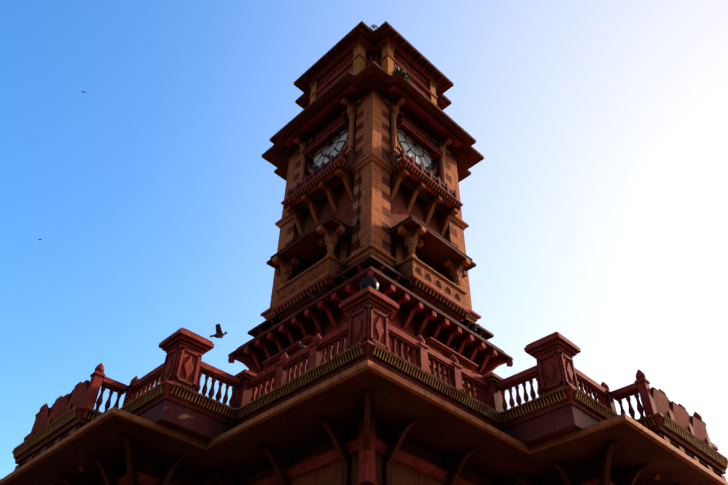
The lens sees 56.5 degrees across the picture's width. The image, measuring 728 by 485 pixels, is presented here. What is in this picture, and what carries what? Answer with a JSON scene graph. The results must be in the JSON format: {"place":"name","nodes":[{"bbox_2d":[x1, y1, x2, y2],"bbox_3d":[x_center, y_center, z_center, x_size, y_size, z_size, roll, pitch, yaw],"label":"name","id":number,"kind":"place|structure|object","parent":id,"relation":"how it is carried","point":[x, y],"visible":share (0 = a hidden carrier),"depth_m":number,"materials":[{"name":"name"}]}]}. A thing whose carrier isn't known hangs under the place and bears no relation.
{"place":"outdoors","nodes":[
{"label":"outdoors","id":0,"kind":"place"},
{"bbox_2d":[210,324,226,337],"bbox_3d":[-4.071,2.579,19.004,0.662,0.235,0.450,53,-62,-42],"label":"flying bird","id":1,"kind":"object","parent":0,"point":[219,333],"visible":1,"depth_m":18.91},
{"bbox_2d":[0,0,727,481],"label":"sky","id":2,"kind":"structure","parent":0,"point":[595,207],"materials":[{"name":"blue"}]},
{"bbox_3d":[-0.017,17.297,17.312,22.480,0.500,22.480,34,-50,-32],"label":"tower plinth terrace","id":3,"kind":"object","parent":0,"visible":0},
{"bbox_2d":[58,389,679,484],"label":"building facade","id":4,"kind":"structure","parent":3,"relation":"on","point":[366,452],"depth_m":15.45,"materials":[{"name":"brown stone"}]},
{"bbox_2d":[297,341,305,349],"bbox_3d":[-1.461,2.582,16.410,0.488,0.255,0.157,34,-50,-32],"label":"pigeon","id":5,"kind":"object","parent":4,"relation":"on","point":[301,346],"visible":0.56,"depth_m":16.34,"materials":[{"name":"grey"}]},
{"bbox_2d":[0,286,727,484],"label":"balcony","id":6,"kind":"structure","parent":4,"relation":"attached to","point":[564,418],"depth_m":15.72,"materials":[{"name":"brown stone"}]},
{"bbox_2d":[359,276,378,289],"bbox_3d":[0.119,1.042,15.861,0.460,0.573,0.471,1,-41,1],"label":"floodlight on pedestal","id":7,"kind":"object","parent":6,"relation":"on","point":[371,281],"visible":0.6,"depth_m":15.73,"materials":[{"name":"black metal"}]},
{"bbox_2d":[228,243,512,395],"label":"cornice","id":8,"kind":"structure","parent":4,"relation":"on","point":[274,339],"depth_m":25.91,"materials":[{"name":"red stone"}]},
{"bbox_2d":[266,92,475,322],"bbox_3d":[0.361,-0.048,32.377,8.854,12.704,8.854,34,-50,-32],"label":"tower section","id":9,"kind":"object","parent":8,"relation":"on","point":[413,223],"visible":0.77,"depth_m":29.88,"materials":[{"name":"brown stone"}]},
{"bbox_2d":[356,168,360,250],"bbox_3d":[-0.109,-1.445,28.197,0.062,5.075,0.540,34,-50,-32],"label":"cable on pier","id":10,"kind":"object","parent":9,"relation":"attached to","point":[357,220],"visible":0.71,"depth_m":28.07,"materials":[{"name":"black metal"}]},
{"bbox_2d":[261,21,483,181],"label":"tower roof","id":11,"kind":"structure","parent":9,"relation":"on","point":[356,63],"depth_m":35.56,"materials":[{"name":"brown stone"}]},
{"bbox_2d":[390,64,411,82],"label":"weeds on eave","id":12,"kind":"object","parent":11,"relation":"attached to","point":[401,71],"visible":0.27,"depth_m":32.39,"materials":[{"name":"green plant"}]}
]}

